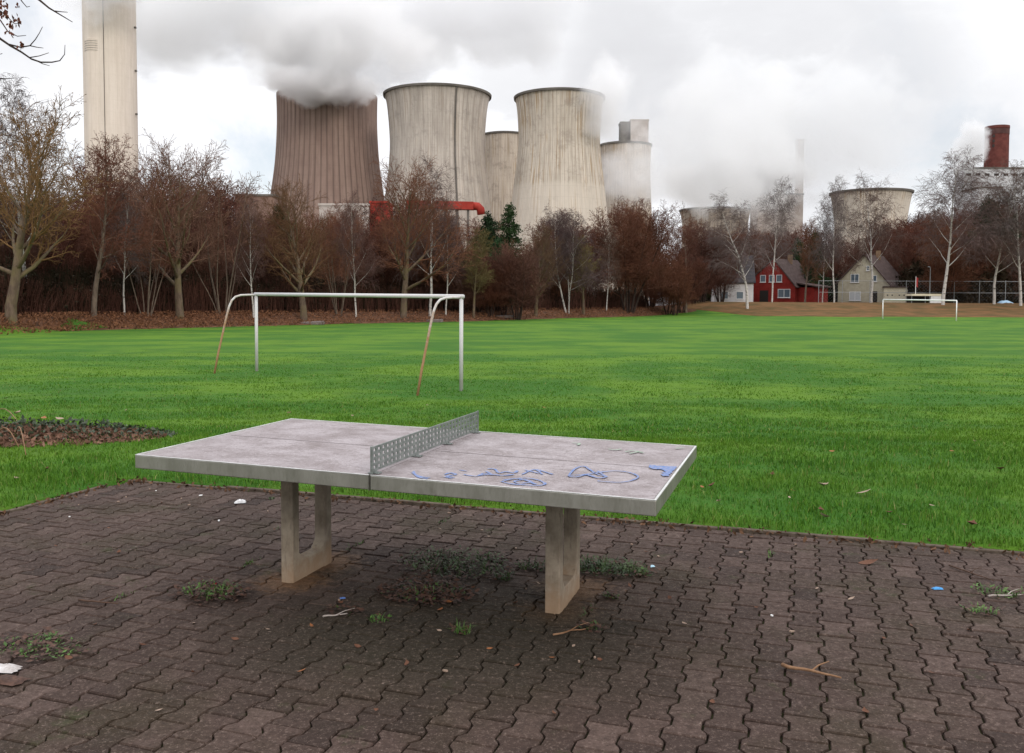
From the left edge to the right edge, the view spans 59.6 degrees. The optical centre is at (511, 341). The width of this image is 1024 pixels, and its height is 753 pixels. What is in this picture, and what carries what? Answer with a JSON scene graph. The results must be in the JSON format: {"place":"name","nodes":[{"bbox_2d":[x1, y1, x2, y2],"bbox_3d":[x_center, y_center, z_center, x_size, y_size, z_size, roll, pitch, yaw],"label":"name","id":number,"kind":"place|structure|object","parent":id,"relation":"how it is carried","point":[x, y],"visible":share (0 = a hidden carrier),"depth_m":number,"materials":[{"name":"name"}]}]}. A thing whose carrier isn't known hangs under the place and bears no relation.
{"place":"outdoors","nodes":[
{"label":"outdoors","id":0,"kind":"place"},
{"bbox_2d":[0,305,695,334],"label":"woodland floor","id":1,"kind":"structure","parent":0,"point":[403,319],"depth_m":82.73,"materials":[{"name":"brown plant"}]},
{"bbox_2d":[0,208,54,273],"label":"multi stemmed tree","id":2,"kind":"object","parent":1,"relation":"on","point":[11,253],"visible":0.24,"depth_m":62.07,"materials":[{"name":"brown plant"}]},
{"bbox_2d":[0,72,74,281],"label":"birch tree","id":3,"kind":"object","parent":1,"relation":"on","point":[17,92],"visible":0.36,"depth_m":60.05,"materials":[{"name":"brown plant"}]},
{"bbox_2d":[0,207,99,283],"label":"multi stemmed tree","id":4,"kind":"object","parent":1,"relation":"on","point":[65,248],"visible":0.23,"depth_m":67.06,"materials":[{"name":"brown plant"}]},
{"bbox_2d":[0,85,119,324],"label":"broadleaf tree","id":5,"kind":"object","parent":1,"relation":"on","point":[20,257],"visible":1,"depth_m":53.81,"materials":[{"name":"brown plant"}]},
{"bbox_2d":[40,209,135,282],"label":"multi stemmed tree","id":6,"kind":"object","parent":1,"relation":"on","point":[90,253],"visible":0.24,"depth_m":74.84,"materials":[{"name":"brown plant"}]},
{"bbox_2d":[61,133,165,318],"bbox_3d":[-27.670,-7.990,61.761,6.683,13.086,5.486,1,3,24],"label":"slender tree","id":7,"kind":"object","parent":1,"relation":"on","point":[103,224],"visible":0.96,"depth_m":61.94,"materials":[{"name":"brown plant"}]},
{"bbox_2d":[49,140,194,278],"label":"multi stemmed tree","id":8,"kind":"object","parent":1,"relation":"on","point":[88,176],"visible":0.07,"depth_m":94.53,"materials":[{"name":"brown plant"}]},
{"bbox_2d":[95,163,154,314],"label":"birch tree","id":9,"kind":"object","parent":1,"relation":"on","point":[126,228],"visible":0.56,"depth_m":65.05,"materials":[{"name":"brown plant"}]},
{"bbox_2d":[87,179,183,316],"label":"sapling clump","id":10,"kind":"object","parent":1,"relation":"on","point":[158,205],"visible":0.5,"depth_m":66.60,"materials":[{"name":"brown plant"}]},
{"bbox_2d":[102,127,231,319],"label":"broadleaf tree","id":11,"kind":"object","parent":1,"relation":"on","point":[176,282],"visible":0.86,"depth_m":67.74,"materials":[{"name":"brown plant"}]},
{"bbox_2d":[138,218,214,280],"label":"multi stemmed tree","id":12,"kind":"object","parent":1,"relation":"on","point":[183,262],"visible":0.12,"depth_m":77.83,"materials":[{"name":"brown plant"}]},
{"bbox_2d":[126,170,248,274],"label":"multi stemmed tree","id":13,"kind":"object","parent":1,"relation":"on","point":[225,207],"visible":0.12,"depth_m":86.91,"materials":[{"name":"brown plant"}]},
{"bbox_2d":[182,221,233,285],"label":"slender tree","id":14,"kind":"object","parent":1,"relation":"on","point":[220,264],"visible":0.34,"depth_m":77.32,"materials":[{"name":"brown plant"}]},
{"bbox_2d":[153,170,263,314],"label":"sapling clump","id":15,"kind":"object","parent":1,"relation":"on","point":[218,250],"visible":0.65,"depth_m":72.49,"materials":[{"name":"brown plant"}]},
{"bbox_2d":[193,214,298,287],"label":"multi stemmed tree","id":16,"kind":"object","parent":1,"relation":"on","point":[245,274],"visible":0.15,"depth_m":84.23,"materials":[{"name":"brown plant"}]},
{"bbox_2d":[223,190,273,317],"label":"birch tree","id":17,"kind":"object","parent":1,"relation":"on","point":[242,248],"visible":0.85,"depth_m":73.61,"materials":[{"name":"brown plant"}]},
{"bbox_2d":[245,239,310,303],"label":"multi stemmed tree","id":18,"kind":"object","parent":1,"relation":"on","point":[271,278],"visible":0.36,"depth_m":82.99,"materials":[{"name":"brown plant"}]},
{"bbox_2d":[229,173,342,321],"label":"broadleaf tree","id":19,"kind":"object","parent":1,"relation":"on","point":[295,253],"visible":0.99,"depth_m":76.42,"materials":[{"name":"brown plant"}]},
{"bbox_2d":[0,247,649,315],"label":"undergrowth","id":20,"kind":"object","parent":1,"relation":"on","point":[84,275],"visible":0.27,"depth_m":73.64,"materials":[{"name":"brown plant"}]},
{"bbox_2d":[0,264,651,315],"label":"brushwood","id":21,"kind":"object","parent":1,"relation":"on","point":[186,304],"visible":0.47,"depth_m":74.99,"materials":[{"name":"brown plant"}]},
{"bbox_2d":[305,209,366,315],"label":"sapling clump","id":22,"kind":"object","parent":1,"relation":"on","point":[346,273],"visible":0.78,"depth_m":81.17,"materials":[{"name":"brown plant"}]},
{"bbox_2d":[329,208,383,290],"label":"slender tree","id":23,"kind":"object","parent":1,"relation":"on","point":[360,274],"visible":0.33,"depth_m":90.93,"materials":[{"name":"brown plant"}]},
{"bbox_2d":[329,189,387,316],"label":"birch tree","id":24,"kind":"object","parent":1,"relation":"on","point":[341,244],"visible":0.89,"depth_m":81.89,"materials":[{"name":"brown plant"}]},
{"bbox_2d":[345,231,411,310],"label":"multi stemmed tree","id":25,"kind":"object","parent":1,"relation":"on","point":[387,273],"visible":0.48,"depth_m":93.27,"materials":[{"name":"brown plant"}]},
{"bbox_2d":[349,191,465,244],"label":"multi stemmed tree","id":26,"kind":"object","parent":1,"relation":"on","point":[374,212],"visible":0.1,"depth_m":112.34,"materials":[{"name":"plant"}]},
{"bbox_2d":[357,153,483,317],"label":"broadleaf tree","id":27,"kind":"object","parent":1,"relation":"on","point":[406,268],"visible":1,"depth_m":84.67,"materials":[{"name":"brown plant"}]},
{"bbox_2d":[382,150,470,315],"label":"birch tree","id":28,"kind":"object","parent":1,"relation":"on","point":[418,246],"visible":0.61,"depth_m":89.61,"materials":[{"name":"brown plant"}]},
{"bbox_2d":[409,257,462,309],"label":"multi stemmed tree","id":29,"kind":"object","parent":1,"relation":"on","point":[434,287],"visible":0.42,"depth_m":94.53,"materials":[{"name":"brown plant"}]},
{"bbox_2d":[409,231,466,306],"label":"multi stemmed tree","id":30,"kind":"object","parent":1,"relation":"on","point":[421,273],"visible":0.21,"depth_m":94.66,"materials":[{"name":"brown plant"}]},
{"bbox_2d":[430,196,471,314],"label":"birch tree","id":31,"kind":"object","parent":1,"relation":"on","point":[443,241],"visible":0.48,"depth_m":90.36,"materials":[{"name":"brown plant"}]},
{"bbox_2d":[444,261,490,313],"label":"multi stemmed tree","id":32,"kind":"object","parent":1,"relation":"on","point":[465,291],"visible":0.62,"depth_m":93.18,"materials":[{"name":"brown plant"}]},
{"bbox_2d":[459,227,494,317],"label":"slender tree","id":33,"kind":"object","parent":1,"relation":"on","point":[480,255],"visible":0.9,"depth_m":91.56,"materials":[{"name":"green plant"}]},
{"bbox_2d":[472,211,504,271],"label":"conifer tree","id":34,"kind":"object","parent":1,"relation":"on","point":[489,223],"visible":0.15,"depth_m":115.12,"materials":[{"name":"green plant"}]},
{"bbox_2d":[470,258,516,317],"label":"multi stemmed tree","id":35,"kind":"object","parent":1,"relation":"on","point":[494,296],"visible":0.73,"depth_m":94.14,"materials":[{"name":"brown plant"}]},
{"bbox_2d":[497,202,527,261],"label":"conifer tree","id":36,"kind":"object","parent":1,"relation":"on","point":[511,227],"visible":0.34,"depth_m":121.00,"materials":[{"name":"green plant"}]},
{"bbox_2d":[480,242,550,319],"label":"multi stemmed tree","id":37,"kind":"object","parent":1,"relation":"on","point":[521,270],"visible":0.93,"depth_m":94.68,"materials":[{"name":"brown plant"}]},
{"bbox_2d":[517,216,575,316],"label":"broadleaf tree","id":38,"kind":"object","parent":1,"relation":"on","point":[546,258],"visible":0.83,"depth_m":101.61,"materials":[{"name":"brown plant"}]},
{"bbox_2d":[519,240,575,304],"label":"multi stemmed tree","id":39,"kind":"object","parent":1,"relation":"on","point":[563,288],"visible":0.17,"depth_m":117.00,"materials":[{"name":"brown plant"}]},
{"bbox_2d":[526,199,612,313],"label":"birch tree","id":40,"kind":"object","parent":1,"relation":"on","point":[567,246],"visible":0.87,"depth_m":109.31,"materials":[{"name":"brown plant"}]},
{"bbox_2d":[565,236,600,314],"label":"slender tree","id":41,"kind":"object","parent":1,"relation":"on","point":[582,292],"visible":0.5,"depth_m":112.13,"materials":[{"name":"brown plant"}]},
{"bbox_2d":[550,225,616,308],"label":"multi stemmed tree","id":42,"kind":"object","parent":1,"relation":"on","point":[597,250],"visible":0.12,"depth_m":123.92,"materials":[{"name":"brown plant"}]},
{"bbox_2d":[595,223,626,310],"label":"tree","id":43,"kind":"object","parent":1,"relation":"on","point":[609,246],"visible":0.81,"depth_m":118.78,"materials":[{"name":"brown plant"}]},
{"bbox_2d":[580,195,699,312],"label":"multi stemmed tree","id":44,"kind":"object","parent":1,"relation":"on","point":[632,264],"visible":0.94,"depth_m":120.11,"materials":[{"name":"brown plant"}]},
{"bbox_2d":[606,211,685,305],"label":"multi stemmed tree","id":45,"kind":"object","parent":1,"relation":"on","point":[670,244],"visible":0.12,"depth_m":145.93,"materials":[{"name":"brown plant"}]},
{"bbox_2d":[642,253,693,313],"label":"multi stemmed tree","id":46,"kind":"object","parent":1,"relation":"on","point":[653,296],"visible":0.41,"depth_m":130.05,"materials":[{"name":"brown plant"}]},
{"bbox_2d":[655,266,698,314],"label":"multi stemmed tree","id":47,"kind":"object","parent":1,"relation":"on","point":[679,295],"visible":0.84,"depth_m":125.95,"materials":[{"name":"brown plant"}]},
{"bbox_2d":[656,254,708,312],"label":"multi stemmed tree","id":48,"kind":"object","parent":1,"relation":"on","point":[703,268],"visible":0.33,"depth_m":131.34,"materials":[{"name":"brown plant"}]},
{"bbox_2d":[668,226,717,312],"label":"slender tree","id":49,"kind":"object","parent":1,"relation":"on","point":[688,244],"visible":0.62,"depth_m":132.91,"materials":[{"name":"brown plant"}]},
{"bbox_2d":[0,482,1023,752],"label":"paving","id":50,"kind":"structure","parent":0,"point":[58,558],"depth_m":4.14,"materials":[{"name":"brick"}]},
{"bbox_2d":[0,628,96,661],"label":"weed clump","id":51,"kind":"object","parent":50,"relation":"on","point":[38,643],"visible":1,"depth_m":4.00,"materials":[{"name":"green plant"}]},
{"bbox_2d":[168,577,252,605],"bbox_3d":[-1.602,1.314,4.762,0.456,0.078,0.362,0,3,0],"label":"weed clump","id":52,"kind":"object","parent":50,"relation":"on","point":[210,590],"visible":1,"depth_m":4.75,"materials":[{"name":"green plant"}]},
{"bbox_2d":[135,411,696,614],"bbox_3d":[-0.435,0.936,4.861,2.663,0.952,1.472,1,3,18],"label":"table tennis","id":53,"kind":"object","parent":50,"relation":"on","point":[571,476],"visible":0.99,"depth_m":4.55,"materials":[{"name":"concrete"}]},
{"bbox_2d":[375,576,479,606],"bbox_3d":[-0.460,1.326,4.780,0.580,0.063,0.446,1,3,22],"label":"weed clump","id":54,"kind":"object","parent":50,"relation":"on","point":[424,589],"visible":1,"depth_m":4.76,"materials":[{"name":"green plant"}]},
{"bbox_2d":[389,545,524,581],"bbox_3d":[-0.331,1.298,5.290,0.815,0.067,0.663,0,3,0],"label":"weed clump","id":55,"kind":"object","parent":50,"relation":"on","point":[455,564],"visible":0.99,"depth_m":5.28,"materials":[{"name":"green plant"}]},
{"bbox_2d":[0,475,1023,559],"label":"grass edge","id":56,"kind":"object","parent":50,"relation":"on","point":[869,539],"visible":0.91,"depth_m":6.47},
{"bbox_2d":[580,553,661,579],"bbox_3d":[0.541,1.299,5.201,0.685,0.083,0.362,1,3,16],"label":"weed clump","id":57,"kind":"object","parent":50,"relation":"on","point":[601,566],"visible":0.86,"depth_m":5.19,"materials":[{"name":"green plant"}]},
{"bbox_2d":[0,309,1023,550],"bbox_3d":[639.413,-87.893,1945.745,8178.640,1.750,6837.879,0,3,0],"label":"grass field","id":58,"kind":"structure","parent":0,"point":[697,334],"depth_m":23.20,"materials":[{"name":"green plant"}]},
{"bbox_2d":[0,0,71,78],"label":"overhanging tree","id":59,"kind":"object","parent":58,"relation":"on","point":[5,13],"visible":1,"depth_m":6.40,"materials":[{"name":"brown plant"}]},
{"bbox_2d":[0,423,166,447],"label":"leaf litter","id":60,"kind":"object","parent":58,"relation":"on","point":[41,440],"visible":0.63,"depth_m":9.74,"materials":[{"name":"brown plant"}]},
{"bbox_2d":[0,414,177,441],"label":"ivy","id":61,"kind":"object","parent":58,"relation":"on","point":[82,422],"visible":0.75,"depth_m":10.32,"materials":[{"name":"green plant"}]},
{"bbox_2d":[82,0,138,199],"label":"chimney","id":62,"kind":"object","parent":58,"relation":"on","point":[109,47],"visible":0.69,"depth_m":434.02,"materials":[{"name":"concrete"}]},
{"bbox_2d":[234,194,286,228],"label":"long shed","id":63,"kind":"structure","parent":58,"relation":"on","point":[269,199],"depth_m":427.44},
{"bbox_2d":[270,84,383,244],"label":"cooling tower","id":64,"kind":"structure","parent":58,"relation":"on","point":[327,140],"depth_m":527.14,"materials":[{"name":"brown concrete"}]},
{"bbox_2d":[213,292,464,395],"bbox_3d":[-4.415,-0.045,21.136,7.909,2.226,1.345,3,4,41],"label":"football goal","id":65,"kind":"object","parent":58,"relation":"on","point":[460,297],"visible":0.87,"depth_m":20.38,"materials":[{"name":"white paint"}]},
{"bbox_2d":[318,203,369,262],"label":"turbine hall","id":66,"kind":"structure","parent":58,"relation":"on","point":[325,206],"depth_m":397.67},
{"bbox_2d":[383,82,491,252],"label":"cooling tower","id":67,"kind":"structure","parent":58,"relation":"on","point":[442,123],"depth_m":491.18,"materials":[{"name":"grey concrete"}]},
{"bbox_2d":[406,200,484,244],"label":"pipe","id":68,"kind":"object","parent":58,"relation":"on","point":[473,206],"depth_m":413.18,"materials":[{"name":"metal"}]},
{"bbox_2d":[485,131,517,236],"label":"cooling tower","id":69,"kind":"structure","parent":58,"relation":"on","point":[501,150],"depth_m":639.32,"materials":[{"name":"grey concrete"}]},
{"bbox_2d":[507,87,614,290],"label":"cooling tower","id":70,"kind":"structure","parent":58,"relation":"on","point":[559,163],"depth_m":474.74,"materials":[{"name":"concrete"}]},
{"bbox_2d":[127,479,1023,555],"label":"paving edge","id":71,"kind":"object","parent":58,"relation":"on","point":[692,526],"visible":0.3,"depth_m":6.29,"materials":[{"name":"concrete"}]},
{"bbox_2d":[600,141,651,298],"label":"cooling tower","id":72,"kind":"structure","parent":58,"relation":"on","point":[626,168],"depth_m":619.46,"materials":[{"name":"grey concrete"}]},
{"bbox_2d":[629,119,648,141],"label":"stair tower","id":73,"kind":"structure","parent":58,"relation":"on","point":[639,129],"depth_m":693.03,"materials":[{"name":"grey concrete"}]},
{"bbox_2d":[679,206,749,251],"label":"cooling tower","id":74,"kind":"structure","parent":58,"relation":"on","point":[699,212],"depth_m":693.23,"materials":[{"name":"grey concrete"}]},
{"bbox_2d":[750,193,803,239],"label":"brown hall","id":75,"kind":"structure","parent":58,"relation":"on","point":[754,212],"depth_m":656.30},
{"bbox_2d":[794,139,804,192],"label":"slim tower","id":76,"kind":"structure","parent":58,"relation":"on","point":[799,159],"depth_m":684.61,"materials":[{"name":"grey concrete"}]},
{"bbox_2d":[829,188,914,298],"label":"cooling tower","id":77,"kind":"structure","parent":58,"relation":"on","point":[903,200],"depth_m":538.39,"materials":[{"name":"concrete"}]},
{"bbox_2d":[953,167,1023,220],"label":"boiler block","id":78,"kind":"structure","parent":58,"relation":"on","point":[995,174],"depth_m":570.67,"materials":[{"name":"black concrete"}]},
{"bbox_2d":[984,124,1009,166],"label":"chimney","id":79,"kind":"object","parent":58,"relation":"on","point":[996,145],"visible":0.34,"depth_m":588.42,"materials":[{"name":"brick"}]},
{"bbox_2d":[0,0,1023,263],"label":"sky","id":80,"kind":"structure","parent":0,"point":[726,90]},
{"bbox_2d":[687,301,1023,316],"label":"earth bank","id":81,"kind":"structure","parent":0,"point":[842,309],"depth_m":132.98,"materials":[{"name":"brown soil"}]},
{"bbox_2d":[669,215,739,301],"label":"multi stemmed tree","id":82,"kind":"object","parent":81,"relation":"on","point":[699,247],"visible":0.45,"depth_m":148.50,"materials":[{"name":"brown plant"}]},
{"bbox_2d":[705,240,749,301],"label":"multi stemmed tree","id":83,"kind":"object","parent":81,"relation":"on","point":[722,298],"visible":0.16,"depth_m":159.07,"materials":[{"name":"brown plant"}]},
{"bbox_2d":[711,255,755,301],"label":"white house","id":84,"kind":"structure","parent":81,"relation":"on","point":[738,295],"depth_m":163.23,"materials":[{"name":"paint"}]},
{"bbox_2d":[697,192,779,308],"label":"birch tree","id":85,"kind":"object","parent":81,"relation":"on","point":[726,247],"visible":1,"depth_m":133.13,"materials":[{"name":"grey plant"}]},
{"bbox_2d":[732,228,787,273],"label":"multi stemmed tree","id":86,"kind":"object","parent":81,"relation":"on","point":[754,230],"visible":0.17,"depth_m":188.21,"materials":[{"name":"brown plant"}]},
{"bbox_2d":[752,177,804,301],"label":"birch tree","id":87,"kind":"object","parent":81,"relation":"on","point":[782,230],"visible":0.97,"depth_m":148.97,"materials":[{"name":"grey plant"}]},
{"bbox_2d":[753,255,831,301],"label":"red brick house","id":88,"kind":"structure","parent":81,"relation":"on","point":[789,284],"depth_m":167.38,"materials":[{"name":"brown brick"}]},
{"bbox_2d":[796,218,828,301],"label":"slender tree","id":89,"kind":"object","parent":81,"relation":"on","point":[807,237],"visible":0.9,"depth_m":157.68,"materials":[{"name":"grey plant"}]},
{"bbox_2d":[800,204,839,301],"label":"birch tree","id":90,"kind":"object","parent":81,"relation":"on","point":[829,224],"visible":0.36,"depth_m":159.93,"materials":[{"name":"grey plant"}]},
{"bbox_2d":[806,175,856,301],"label":"birch tree","id":91,"kind":"object","parent":81,"relation":"on","point":[835,198],"visible":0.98,"depth_m":151.81,"materials":[{"name":"grey plant"}]},
{"bbox_2d":[835,251,902,301],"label":"beige house","id":92,"kind":"structure","parent":81,"relation":"on","point":[884,271],"depth_m":170.05,"materials":[{"name":"beige paint"}]},
{"bbox_2d":[827,171,912,302],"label":"birch tree","id":93,"kind":"object","parent":81,"relation":"on","point":[869,230],"visible":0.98,"depth_m":151.27,"materials":[{"name":"grey plant"}]},
{"bbox_2d":[883,286,908,302],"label":"garage","id":94,"kind":"structure","parent":81,"relation":"on","point":[895,289],"depth_m":163.77,"materials":[{"name":"beige paint"}]},
{"bbox_2d":[876,225,931,275],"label":"multi stemmed tree","id":95,"kind":"object","parent":81,"relation":"on","point":[895,256],"visible":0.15,"depth_m":181.66,"materials":[{"name":"brown plant"}]},
{"bbox_2d":[818,280,1023,302],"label":"wire fence","id":96,"kind":"object","parent":81,"relation":"on","point":[979,281],"visible":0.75,"depth_m":149.74,"materials":[{"name":"grey metal"}]},
{"bbox_2d":[890,217,967,276],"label":"multi stemmed tree","id":97,"kind":"object","parent":81,"relation":"on","point":[912,244],"visible":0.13,"depth_m":171.04,"materials":[{"name":"brown plant"}]},
{"bbox_2d":[914,207,951,267],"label":"slender tree","id":98,"kind":"object","parent":81,"relation":"on","point":[933,240],"visible":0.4,"depth_m":158.69,"materials":[{"name":"brown plant"}]},
{"bbox_2d":[918,239,988,302],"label":"multi stemmed tree","id":99,"kind":"object","parent":81,"relation":"on","point":[953,276],"visible":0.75,"depth_m":150.81,"materials":[{"name":"brown plant"}]},
{"bbox_2d":[895,243,1023,302],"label":"undergrowth","id":100,"kind":"object","parent":81,"relation":"on","point":[960,297],"visible":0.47,"depth_m":154.09,"materials":[{"name":"brown plant"}]},
{"bbox_2d":[907,148,1016,304],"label":"birch tree","id":101,"kind":"object","parent":81,"relation":"on","point":[965,221],"visible":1,"depth_m":137.87,"materials":[{"name":"grey plant"}]},
{"bbox_2d":[934,233,1000,288],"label":"multi stemmed tree","id":102,"kind":"object","parent":81,"relation":"on","point":[980,270],"visible":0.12,"depth_m":154.98,"materials":[{"name":"brown plant"}]},
{"bbox_2d":[954,169,1023,303],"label":"birch tree","id":103,"kind":"object","parent":81,"relation":"on","point":[1009,222],"visible":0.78,"depth_m":138.61,"materials":[{"name":"grey plant"}]},
{"bbox_2d":[969,158,1023,305],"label":"birch tree","id":104,"kind":"object","parent":81,"relation":"on","point":[1004,248],"visible":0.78,"depth_m":138.43,"materials":[{"name":"grey plant"}]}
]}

